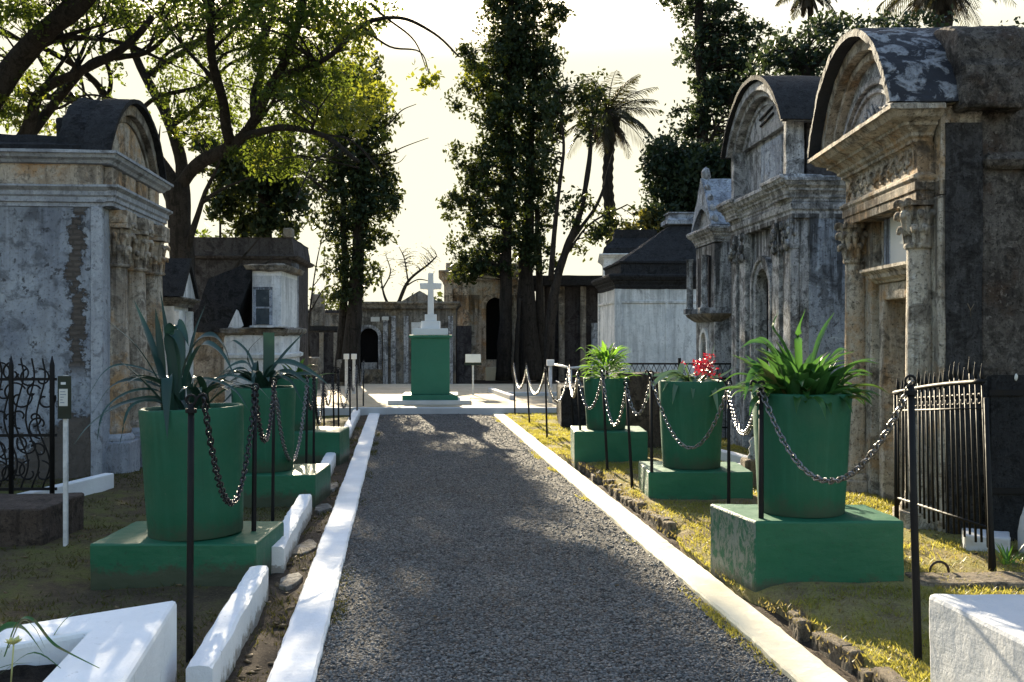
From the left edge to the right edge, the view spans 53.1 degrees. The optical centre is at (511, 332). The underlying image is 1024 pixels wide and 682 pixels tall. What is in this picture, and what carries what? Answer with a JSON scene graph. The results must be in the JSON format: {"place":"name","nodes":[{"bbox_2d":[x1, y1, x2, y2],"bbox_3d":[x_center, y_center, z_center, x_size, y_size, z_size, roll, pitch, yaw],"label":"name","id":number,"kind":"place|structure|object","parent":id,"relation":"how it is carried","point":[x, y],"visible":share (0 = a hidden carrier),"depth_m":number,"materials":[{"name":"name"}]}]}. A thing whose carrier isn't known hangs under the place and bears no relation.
{"place":"outdoors","nodes":[
{"label":"outdoors","id":0,"kind":"place"},
{"bbox_2d":[0,415,348,681],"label":"lawn shaded","id":1,"kind":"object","parent":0,"point":[214,598],"visible":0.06,"depth_m":6.23,"materials":[{"name":"green plant"}]},
{"bbox_2d":[0,492,83,546],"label":"stone block","id":2,"kind":"structure","parent":1,"relation":"on","point":[30,519],"depth_m":7.30,"materials":[{"name":"grey stone"}]},
{"bbox_2d":[18,473,113,495],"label":"grave kerb","id":3,"kind":"structure","parent":1,"relation":"on","point":[95,484],"depth_m":9.57,"materials":[{"name":"white stone"}]},
{"bbox_2d":[0,601,176,681],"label":"grave border","id":4,"kind":"object","parent":1,"relation":"on","point":[135,644],"visible":0.94,"depth_m":3.85,"materials":[{"name":"paint"}]},
{"bbox_2d":[0,612,98,673],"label":"border plant","id":5,"kind":"object","parent":4,"relation":"on","point":[13,625],"visible":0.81,"depth_m":3.57,"materials":[{"name":"green plant"}]},
{"bbox_2d":[185,393,207,662],"bbox_3d":[-1.444,0.948,4.675,0.106,1.344,0.052,0,0,0],"label":"chain post","id":6,"kind":"object","parent":1,"relation":"on","point":[190,410],"visible":0.97,"depth_m":4.66,"materials":[{"name":"black metal"}]},
{"bbox_2d":[270,378,276,520],"bbox_3d":[-1.886,0.989,8.108,0.045,1.263,0.044,0,0,-43],"label":"chain post","id":7,"kind":"object","parent":1,"relation":"on","point":[273,475],"visible":0.91,"depth_m":8.10,"materials":[{"name":"black metal"}]},
{"bbox_2d":[272,378,308,461],"bbox_3d":[-2.002,0.784,9.350,0.038,0.804,2.538,0,0,-5],"label":"chain","id":8,"kind":"object","parent":7,"relation":"hanging from","point":[287,456],"visible":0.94,"depth_m":8.99,"materials":[{"name":"metal"}]},
{"bbox_2d":[317,384,556,406],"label":"plaza","id":9,"kind":"structure","parent":0,"point":[378,395],"depth_m":21.99,"materials":[{"name":"white concrete"}]},
{"bbox_2d":[186,122,316,239],"bbox_3d":[-5.879,-2.199,22.990,2.806,5.966,2.339,0,0,-35],"label":"ivy tree","id":10,"kind":"object","parent":9,"relation":"on","point":[267,201],"visible":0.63,"depth_m":22.72,"materials":[{"name":"green plant"}]},
{"bbox_2d":[308,220,339,356],"bbox_3d":[-4.611,-0.932,25.848,0.928,3.862,0.857,0,0,-30],"label":"bare tree","id":11,"kind":"object","parent":9,"relation":"on","point":[309,318],"visible":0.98,"depth_m":25.99,"materials":[{"name":"brown plant"}]},
{"bbox_2d":[297,54,427,382],"bbox_3d":[-4.163,-2.938,26.428,2.836,8.504,3.138,0,0,-37],"label":"ivy tree","id":12,"kind":"object","parent":9,"relation":"on","point":[359,209],"visible":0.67,"depth_m":26.27,"materials":[{"name":"green plant"}]},
{"bbox_2d":[388,273,469,404],"bbox_3d":[-1.614,0.117,20.173,1.581,2.565,1.257,0,0,-3],"label":"cross monument","id":13,"kind":"object","parent":9,"relation":"on","point":[430,360],"visible":0.89,"depth_m":19.76,"materials":[{"name":"green paint"}]},
{"bbox_2d":[464,354,481,394],"bbox_3d":[-0.859,0.980,22.584,0.380,1.000,0.068,0,0,-5],"label":"sign","id":14,"kind":"object","parent":9,"relation":"on","point":[472,358],"visible":0.97,"depth_m":22.56,"materials":[{"name":"white metal"}]},
{"bbox_2d":[0,0,1023,309],"label":"sky","id":15,"kind":"structure","parent":0,"point":[631,38],"materials":[{"name":"white"}]},
{"bbox_2d":[456,380,582,383],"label":"ground","id":16,"kind":"structure","parent":0,"point":[505,382],"depth_m":32.14,"materials":[{"name":"grey concrete"}]},
{"bbox_2d":[0,356,56,493],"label":"scroll fence","id":17,"kind":"object","parent":16,"relation":"on","point":[11,435],"visible":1,"depth_m":8.75,"materials":[{"name":"black metal"}]},
{"bbox_2d":[58,375,70,545],"bbox_3d":[-3.138,0.950,7.190,0.092,1.300,0.044,0,0,0],"label":"sign post","id":18,"kind":"object","parent":16,"relation":"on","point":[64,397],"visible":0.98,"depth_m":7.19,"materials":[{"name":"white metal"}]},
{"bbox_2d":[0,98,173,479],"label":"tomb","id":19,"kind":"object","parent":16,"relation":"on","point":[84,230],"visible":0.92,"depth_m":10.60,"materials":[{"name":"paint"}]},
{"bbox_2d":[0,0,265,134],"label":"broad tree","id":20,"kind":"object","parent":16,"relation":"on","point":[27,49],"visible":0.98,"depth_m":15.06,"materials":[{"name":"green plant"}]},
{"bbox_2d":[162,258,200,399],"bbox_3d":[-5.597,0.280,14.268,2.240,2.640,1.140,0,0,-5],"label":"tomb","id":21,"kind":"object","parent":16,"relation":"on","point":[180,294],"visible":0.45,"depth_m":14.15,"materials":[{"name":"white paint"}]},
{"bbox_2d":[90,521,283,589],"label":"plinth","id":22,"kind":"structure","parent":16,"relation":"on","point":[131,555],"depth_m":6.08,"materials":[{"name":"green paint"}]},
{"bbox_2d":[138,403,243,541],"bbox_3d":[-1.994,0.857,6.419,0.628,0.792,0.629,-2,0,0],"label":"planter","id":23,"kind":"object","parent":22,"relation":"on","point":[164,460],"visible":0.85,"depth_m":6.17,"materials":[{"name":"green paint"}]},
{"bbox_2d":[74,292,267,444],"bbox_3d":[-2.108,0.211,6.383,1.072,0.946,0.894,0,0,-39],"label":"agave plant","id":24,"kind":"object","parent":23,"relation":"in","point":[174,385],"visible":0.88,"depth_m":6.32,"materials":[{"name":"green plant"}]},
{"bbox_2d":[251,383,259,530],"bbox_3d":[-1.625,0.970,6.474,0.052,1.301,0.048,0,0,-36],"label":"chain post","id":25,"kind":"object","parent":22,"relation":"on","point":[254,478],"visible":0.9,"depth_m":6.46,"materials":[{"name":"black metal"}]},
{"bbox_2d":[202,387,257,506],"bbox_3d":[-1.514,0.617,5.574,0.038,0.651,1.856,0,0,-7],"label":"chain","id":26,"kind":"object","parent":25,"relation":"hanging from","point":[227,500],"visible":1,"depth_m":5.24,"materials":[{"name":"metal"}]},
{"bbox_2d":[253,383,275,443],"bbox_3d":[-1.755,0.567,7.291,0.038,0.446,1.701,0,0,-9],"label":"chain","id":27,"kind":"object","parent":25,"relation":"hanging from","point":[262,436],"visible":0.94,"depth_m":7.43,"materials":[{"name":"metal"}]},
{"bbox_2d":[186,565,268,681],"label":"kerb wall","id":28,"kind":"structure","parent":16,"relation":"on","point":[216,655],"depth_m":4.70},
{"bbox_2d":[0,0,459,323],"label":"broad tree","id":29,"kind":"object","parent":16,"relation":"on","point":[308,68],"visible":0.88,"depth_m":15.94,"materials":[{"name":"green plant"}]},
{"bbox_2d":[193,263,306,402],"bbox_3d":[-4.135,0.291,15.955,1.623,2.657,1.870,0,0,-2],"label":"tomb","id":30,"kind":"object","parent":16,"relation":"on","point":[247,306],"visible":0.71,"depth_m":15.27,"materials":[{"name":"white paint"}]},
{"bbox_2d":[253,287,271,324],"bbox_3d":[-3.728,-0.380,15.302,0.280,0.600,0.033,0,0,-2],"label":"window","id":31,"kind":"structure","parent":30,"relation":"in","point":[262,296],"depth_m":15.29,"materials":[{"name":"grey glass"}]},
{"bbox_2d":[192,228,314,375],"bbox_3d":[-5.182,-0.176,20.332,2.211,3.569,2.614,0,0,-4],"label":"tomb","id":32,"kind":"object","parent":16,"relation":"on","point":[214,256],"visible":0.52,"depth_m":19.15,"materials":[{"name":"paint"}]},
{"bbox_2d":[243,464,330,507],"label":"plinth","id":33,"kind":"structure","parent":16,"relation":"on","point":[313,480],"depth_m":8.85,"materials":[{"name":"green paint"}]},
{"bbox_2d":[231,385,295,472],"bbox_3d":[-2.231,0.856,9.201,0.569,0.743,0.572,0,0,0],"label":"planter","id":34,"kind":"object","parent":33,"relation":"on","point":[286,395],"visible":0.68,"depth_m":8.97,"materials":[{"name":"green paint"}]},
{"bbox_2d":[212,332,332,415],"bbox_3d":[-2.128,0.342,9.162,1.046,0.762,0.839,0,0,0],"label":"agave plant","id":35,"kind":"object","parent":34,"relation":"in","point":[265,376],"visible":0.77,"depth_m":9.14,"materials":[{"name":"green plant"}]},
{"bbox_2d":[271,494,311,573],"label":"kerb wall","id":36,"kind":"structure","parent":16,"relation":"on","point":[297,518],"depth_m":7.17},
{"bbox_2d":[228,415,367,681],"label":"gutter","id":37,"kind":"object","parent":16,"relation":"on","point":[264,654],"visible":0.35,"depth_m":5.63,"materials":[{"name":"brown soil"}]},
{"bbox_2d":[226,464,342,681],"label":"leaf litter","id":38,"kind":"object","parent":37,"relation":"on","point":[276,624],"visible":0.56,"depth_m":5.28,"materials":[{"name":"brown plant"}]},
{"bbox_2d":[279,572,302,590],"bbox_3d":[-1.340,1.519,6.180,0.124,0.062,0.362,0,0,0],"label":"flat stone","id":39,"kind":"object","parent":37,"relation":"on","point":[290,581],"visible":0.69,"depth_m":6.14,"materials":[{"name":"grey stone"}]},
{"bbox_2d":[225,422,363,681],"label":"weeds","id":40,"kind":"object","parent":37,"relation":"on","point":[288,603],"visible":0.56,"depth_m":5.72,"materials":[{"name":"green plant"}]},
{"bbox_2d":[291,539,316,555],"bbox_3d":[-1.438,1.523,7.173,0.158,0.054,0.493,0,0,8],"label":"flat stone","id":41,"kind":"object","parent":37,"relation":"on","point":[310,544],"visible":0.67,"depth_m":7.12,"materials":[{"name":"grey stone"}]},
{"bbox_2d":[308,357,320,389],"bbox_3d":[-4.900,1.100,24.751,0.512,1.018,0.315,0,0,0],"label":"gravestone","id":42,"kind":"object","parent":16,"relation":"on","point":[315,361],"visible":0.3,"depth_m":24.60,"materials":[{"name":"grey stone"}]},
{"bbox_2d":[293,426,349,465],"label":"plinth","id":43,"kind":"structure","parent":16,"relation":"on","point":[334,439],"depth_m":11.60,"materials":[{"name":"green paint"}]},
{"bbox_2d":[275,377,317,430],"bbox_3d":[-2.520,0.826,11.950,0.499,0.604,0.502,0,0,0],"label":"planter","id":44,"kind":"object","parent":43,"relation":"on","point":[300,386],"visible":0.38,"depth_m":11.74,"materials":[{"name":"green paint"}]},
{"bbox_2d":[309,294,337,383],"bbox_3d":[-6.027,0.250,30.476,2.600,2.700,3.150,0,0,-3],"label":"tomb","id":45,"kind":"object","parent":16,"relation":"on","point":[323,341],"visible":0.36,"depth_m":29.04,"materials":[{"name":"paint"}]},
{"bbox_2d":[267,413,379,681],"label":"path kerb","id":46,"kind":"structure","parent":16,"relation":"on","point":[299,655],"depth_m":5.91,"materials":[{"name":"white concrete"}]},
{"bbox_2d":[308,310,338,325],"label":"boundary wall","id":47,"kind":"structure","parent":16,"relation":"on","point":[331,317],"depth_m":42.00,"materials":[{"name":"paint"}]},
{"bbox_2d":[344,409,359,438],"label":"kerb wall","id":48,"kind":"structure","parent":16,"relation":"on","point":[353,421],"depth_m":15.97,"materials":[{"name":"white concrete"}]},
{"bbox_2d":[378,244,439,301],"bbox_3d":[-3.154,-0.874,31.468,2.185,4.169,1.160,0,0,0],"label":"bare tree","id":49,"kind":"object","parent":16,"relation":"on","point":[407,283],"visible":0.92,"depth_m":31.48,"materials":[{"name":"brown plant"}]},
{"bbox_2d":[359,291,471,383],"bbox_3d":[-2.996,0.189,31.456,3.490,2.822,3.340,0,0,-2],"label":"tomb","id":50,"kind":"object","parent":16,"relation":"on","point":[385,340],"visible":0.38,"depth_m":29.98,"materials":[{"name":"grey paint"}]},
{"bbox_2d":[317,407,556,415],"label":"plaza kerb","id":51,"kind":"structure","parent":16,"relation":"on","point":[429,410],"depth_m":18.61,"materials":[{"name":"paint"}]},
{"bbox_2d":[439,263,533,380],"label":"mausoleum","id":52,"kind":"structure","parent":16,"relation":"on","point":[478,311],"depth_m":33.82,"materials":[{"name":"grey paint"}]},
{"bbox_2d":[486,298,499,359],"bbox_3d":[-0.573,-0.126,34.155,0.624,2.052,0.108,0,0,-4],"label":"door","id":53,"kind":"structure","parent":52,"relation":"in","point":[492,306],"depth_m":34.10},
{"bbox_2d":[435,0,576,380],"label":"ivy tree","id":54,"kind":"object","parent":16,"relation":"on","point":[515,60],"visible":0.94,"depth_m":31.72,"materials":[{"name":"green plant"}]},
{"bbox_2d":[533,275,601,380],"bbox_3d":[3.080,0.042,35.081,4.882,3.756,4.819,0,0,2],"label":"vault","id":55,"kind":"object","parent":16,"relation":"on","point":[576,325],"visible":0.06,"depth_m":33.30,"materials":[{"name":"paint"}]},
{"bbox_2d":[546,360,595,402],"bbox_3d":[0.942,1.065,18.573,0.449,1.070,3.122,0,0,-10],"label":"pipe rail","id":56,"kind":"object","parent":16,"relation":"on","point":[550,363],"visible":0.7,"depth_m":19.98,"materials":[{"name":"white metal"}]},
{"bbox_2d":[531,66,641,380],"bbox_3d":[2.397,-3.173,29.957,3.701,9.177,1.964,0,0,0],"label":"thin tree","id":57,"kind":"object","parent":16,"relation":"on","point":[552,109],"visible":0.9,"depth_m":29.92,"materials":[{"name":"green plant"}]},
{"bbox_2d":[570,426,647,469],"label":"plinth","id":58,"kind":"structure","parent":16,"relation":"on","point":[587,445],"depth_m":11.10,"materials":[{"name":"green paint"}]},
{"bbox_2d":[583,376,628,429],"bbox_3d":[1.050,0.786,11.450,0.508,0.573,0.508,0,0,0],"label":"planter","id":59,"kind":"object","parent":58,"relation":"on","point":[614,387],"visible":0.81,"depth_m":11.25,"materials":[{"name":"green paint"}]},
{"bbox_2d":[577,341,640,382],"bbox_3d":[1.055,0.341,11.454,0.704,0.521,0.703,0,0,27],"label":"bush","id":60,"kind":"object","parent":59,"relation":"in","point":[605,354],"visible":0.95,"depth_m":11.39,"materials":[{"name":"green plant"}]},
{"bbox_2d":[559,70,663,244],"bbox_3d":[3.128,-5.639,33.917,3.858,6.204,3.622,0,0,0],"label":"palm tree","id":61,"kind":"object","parent":16,"relation":"on","point":[616,113],"visible":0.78,"depth_m":33.81,"materials":[{"name":"green plant"}]},
{"bbox_2d":[598,229,656,275],"bbox_3d":[3.015,-0.430,25.395,1.740,4.060,2.740,0,0,4],"label":"tomb","id":62,"kind":"object","parent":16,"relation":"on","point":[621,244],"visible":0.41,"depth_m":24.30,"materials":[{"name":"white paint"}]},
{"bbox_2d":[613,372,661,447],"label":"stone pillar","id":63,"kind":"structure","parent":16,"relation":"on","point":[637,385],"depth_m":12.95,"materials":[{"name":"stone"}]},
{"bbox_2d":[591,212,698,377],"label":"mausoleum","id":64,"kind":"structure","parent":16,"relation":"on","point":[642,295],"depth_m":19.56,"materials":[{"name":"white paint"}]},
{"bbox_2d":[492,413,846,681],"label":"path kerb","id":65,"kind":"structure","parent":16,"relation":"on","point":[795,660],"depth_m":5.93,"materials":[{"name":"beige paint"}]},
{"bbox_2d":[611,130,730,233],"bbox_3d":[4.833,-2.253,28.457,4.369,6.892,3.155,0,0,0],"label":"round tree","id":66,"kind":"object","parent":16,"relation":"on","point":[672,177],"visible":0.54,"depth_m":27.88,"materials":[{"name":"green plant"}]},
{"bbox_2d":[638,461,752,499],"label":"plinth","id":67,"kind":"structure","parent":16,"relation":"on","point":[661,481],"depth_m":8.53,"materials":[{"name":"green paint"}]},
{"bbox_2d":[645,370,653,472],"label":"chain post","id":68,"kind":"object","parent":67,"relation":"on","point":[650,379],"visible":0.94,"depth_m":8.54,"materials":[{"name":"black metal"}]},
{"bbox_2d":[650,373,730,448],"bbox_3d":[1.425,0.639,8.264,0.038,0.609,0.815,0,0,-43],"label":"chain","id":69,"kind":"object","parent":68,"relation":"hanging from","point":[703,439],"visible":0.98,"depth_m":8.24,"materials":[{"name":"metal"}]},
{"bbox_2d":[658,379,724,469],"bbox_3d":[1.555,0.784,8.882,0.570,0.748,0.572,0,0,0],"label":"planter","id":70,"kind":"object","parent":67,"relation":"on","point":[690,419],"visible":0.79,"depth_m":8.65,"materials":[{"name":"green paint"}]},
{"bbox_2d":[641,344,734,410],"bbox_3d":[1.534,0.386,8.871,0.854,0.592,0.702,0,0,0],"label":"flowering plant","id":71,"kind":"object","parent":70,"relation":"in","point":[677,375],"visible":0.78,"depth_m":8.80,"materials":[{"name":"green plant"}]},
{"bbox_2d":[683,167,731,437],"bbox_3d":[3.959,-0.414,14.909,2.721,3.984,1.404,0,0,-3],"label":"tomb","id":72,"kind":"object","parent":16,"relation":"on","point":[709,236],"visible":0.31,"depth_m":14.37,"materials":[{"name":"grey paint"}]},
{"bbox_2d":[564,460,857,681],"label":"channel","id":73,"kind":"object","parent":16,"relation":"on","point":[781,622],"visible":0.11,"depth_m":5.36,"materials":[{"name":"brown soil"}]},
{"bbox_2d":[600,368,608,469],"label":"chain post","id":74,"kind":"object","parent":73,"relation":"on","point":[605,436],"visible":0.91,"depth_m":10.24,"materials":[{"name":"black metal"}]},
{"bbox_2d":[601,370,626,426],"bbox_3d":[0.966,0.633,9.724,0.038,0.517,1.110,0,0,-7],"label":"chain","id":75,"kind":"object","parent":74,"relation":"hanging from","point":[618,419],"visible":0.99,"depth_m":9.80,"materials":[{"name":"metal"}]},
{"bbox_2d":[623,380,633,487],"bbox_3d":[1.056,0.979,9.196,0.056,1.104,0.042,-3,0,0],"label":"chain post","id":76,"kind":"object","parent":73,"relation":"on","point":[629,446],"visible":0.89,"depth_m":9.19,"materials":[{"name":"black metal"}]},
{"bbox_2d":[792,617,811,642],"bbox_3d":[1.426,1.480,5.034,0.074,0.144,0.095,1,-2,-6],"label":"edging brick","id":77,"kind":"object","parent":73,"relation":"on","point":[801,633],"visible":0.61,"depth_m":4.99,"materials":[{"name":"grey stone"}]},
{"bbox_2d":[841,646,864,674],"bbox_3d":[1.510,1.469,4.531,0.074,0.144,0.095,1,2,-10],"label":"edging brick","id":78,"kind":"object","parent":73,"relation":"on","point":[848,666],"visible":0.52,"depth_m":4.49,"materials":[{"name":"stone"}]},
{"bbox_2d":[873,666,907,681],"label":"edging brick","id":79,"kind":"object","parent":73,"relation":"on","point":[883,675],"visible":1,"depth_m":4.17,"materials":[{"name":"beige stone"}]},
{"bbox_2d":[656,0,778,147],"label":"tall tree","id":80,"kind":"object","parent":16,"relation":"on","point":[713,58],"visible":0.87,"depth_m":30.71,"materials":[{"name":"green plant"}]},
{"bbox_2d":[715,75,845,448],"bbox_3d":[4.757,-0.737,12.339,3.986,4.594,2.766,0,0,-3],"label":"tomb","id":81,"kind":"object","parent":16,"relation":"on","point":[779,210],"visible":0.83,"depth_m":11.46,"materials":[{"name":"stone"}]},
{"bbox_2d":[775,0,836,42],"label":"palm tree","id":82,"kind":"object","parent":16,"relation":"on","point":[808,7],"visible":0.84,"depth_m":22.04,"materials":[{"name":"green plant"}]},
{"bbox_2d":[710,504,903,591],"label":"plinth","id":83,"kind":"structure","parent":16,"relation":"on","point":[751,550],"depth_m":5.70,"materials":[{"name":"green paint"}]},
{"bbox_2d":[750,380,765,518],"bbox_3d":[1.391,0.898,5.795,0.095,1.263,0.048,0,0,0],"label":"chain post","id":84,"kind":"object","parent":83,"relation":"on","point":[761,467],"visible":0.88,"depth_m":5.78,"materials":[{"name":"black metal"}]},
{"bbox_2d":[728,383,763,435],"bbox_3d":[1.550,0.496,6.888,0.038,0.396,2.258,0,0,7],"label":"chain","id":85,"kind":"object","parent":84,"relation":"hanging from","point":[747,430],"visible":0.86,"depth_m":7.20,"materials":[{"name":"metal"}]},
{"bbox_2d":[751,390,851,517],"bbox_3d":[1.701,0.696,6.021,0.570,0.703,0.573,0,0,0],"label":"planter","id":86,"kind":"object","parent":83,"relation":"on","point":[817,442],"visible":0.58,"depth_m":5.79,"materials":[{"name":"green paint"}]},
{"bbox_2d":[712,311,888,418],"bbox_3d":[1.691,0.167,5.972,0.924,0.613,0.946,0,0,43],"label":"lily plant","id":87,"kind":"object","parent":86,"relation":"in","point":[786,372],"visible":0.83,"depth_m":5.88,"materials":[{"name":"green plant"}]},
{"bbox_2d":[734,3,1023,82],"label":"broad tree","id":88,"kind":"object","parent":16,"relation":"on","point":[798,59],"visible":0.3,"depth_m":18.74,"materials":[{"name":"green plant"}]},
{"bbox_2d":[807,25,1023,533],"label":"tomb","id":89,"kind":"object","parent":16,"relation":"on","point":[916,141],"visible":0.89,"depth_m":7.33,"materials":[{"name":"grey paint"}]},
{"bbox_2d":[865,0,1017,27],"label":"palm tree","id":90,"kind":"object","parent":16,"relation":"on","point":[940,7],"visible":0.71,"depth_m":26.02,"materials":[{"name":"green plant"}]},
{"bbox_2d":[904,571,1023,588],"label":"stone slab","id":91,"kind":"structure","parent":16,"relation":"on","point":[1006,579],"depth_m":5.70,"materials":[{"name":"stone"}]},
{"bbox_2d":[929,594,1023,681],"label":"grave block","id":92,"kind":"structure","parent":16,"relation":"on","point":[976,638],"depth_m":3.83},
{"bbox_2d":[316,413,792,681],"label":"path","id":93,"kind":"structure","parent":0,"point":[584,674],"depth_m":5.92,"materials":[{"name":"grey gravel"}]},
{"bbox_2d":[329,416,379,626],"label":"kerb weeds","id":94,"kind":"object","parent":93,"relation":"on","point":[363,500],"visible":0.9,"depth_m":5.95,"materials":[{"name":"green plant"}]},
{"bbox_2d":[492,417,781,674],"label":"kerb weeds","id":95,"kind":"object","parent":93,"relation":"on","point":[710,614],"visible":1,"depth_m":5.29,"materials":[{"name":"green plant"}]},
{"bbox_2d":[504,412,1023,681],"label":"lawn","id":96,"kind":"structure","parent":0,"point":[750,596],"depth_m":5.64,"materials":[{"name":"green plant"}]},
{"bbox_2d":[556,383,586,427],"bbox_3d":[1.250,1.220,16.450,1.020,0.781,1.520,0,0,0],"label":"grave chest","id":97,"kind":"object","parent":96,"relation":"on","point":[564,412],"visible":0.3,"depth_m":15.70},
{"bbox_2d":[606,358,730,439],"bbox_3d":[2.319,0.975,14.049,2.060,1.250,0.040,0,0,3],"label":"lattice fence","id":98,"kind":"object","parent":96,"relation":"on","point":[676,364],"visible":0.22,"depth_m":14.04,"materials":[{"name":"black metal"}]},
{"bbox_2d":[717,379,731,503],"bbox_3d":[1.658,0.945,7.981,0.118,1.169,0.042,0,0,0],"label":"chain post","id":99,"kind":"object","parent":96,"relation":"on","point":[728,457],"visible":0.75,"depth_m":7.97,"materials":[{"name":"black metal"}]},
{"bbox_2d":[740,457,756,487],"bbox_3d":[2.221,1.309,9.399,0.211,0.310,0.210,0,0,0],"label":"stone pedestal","id":100,"kind":"object","parent":96,"relation":"on","point":[748,464],"visible":0.2,"depth_m":9.30,"materials":[{"name":"stone"}]},
{"bbox_2d":[818,633,852,666],"bbox_3d":[1.484,1.473,4.690,0.074,0.144,0.224,-1,-2,-10],"label":"edging brick","id":101,"kind":"object","parent":96,"relation":"on","point":[834,655],"visible":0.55,"depth_m":4.66,"materials":[{"name":"stone"}]},
{"bbox_2d":[904,374,922,661],"bbox_3d":[1.728,0.855,4.395,0.059,1.351,0.055,-2,0,0],"label":"chain post","id":102,"kind":"object","parent":96,"relation":"on","point":[910,392],"visible":0.98,"depth_m":4.38,"materials":[{"name":"black metal"}]},
{"bbox_2d":[760,380,914,484],"bbox_3d":[1.560,0.479,5.096,0.038,0.553,1.475,0,0,-12],"label":"chain","id":103,"kind":"object","parent":102,"relation":"hanging from","point":[839,479],"visible":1,"depth_m":4.91,"materials":[{"name":"metal"}]},
{"bbox_2d":[892,356,996,571],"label":"fence","id":104,"kind":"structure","parent":96,"relation":"on","point":[984,408],"depth_m":6.46,"materials":[{"name":"black metal"}]},
{"bbox_2d":[961,528,1010,553],"bbox_3d":[3.092,1.394,6.690,0.298,0.180,0.287,0,0,26],"label":"marble piece","id":105,"kind":"object","parent":96,"relation":"on","point":[1003,538],"visible":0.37,"depth_m":6.59,"materials":[{"name":"white stone"}]},
{"bbox_2d":[987,374,1023,541],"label":"sheet fence","id":106,"kind":"object","parent":96,"relation":"on","point":[1005,395],"visible":0.84,"depth_m":7.00,"materials":[{"name":"metal"}]},
{"bbox_2d":[995,543,1023,564],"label":"grass tuft","id":107,"kind":"object","parent":96,"relation":"on","point":[1006,557],"visible":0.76,"depth_m":6.16,"materials":[{"name":"green plant"}]},
{"bbox_2d":[1018,508,1023,553],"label":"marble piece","id":108,"kind":"object","parent":96,"relation":"on","point":[1021,534],"visible":0.82,"depth_m":6.54,"materials":[{"name":"white stone"}]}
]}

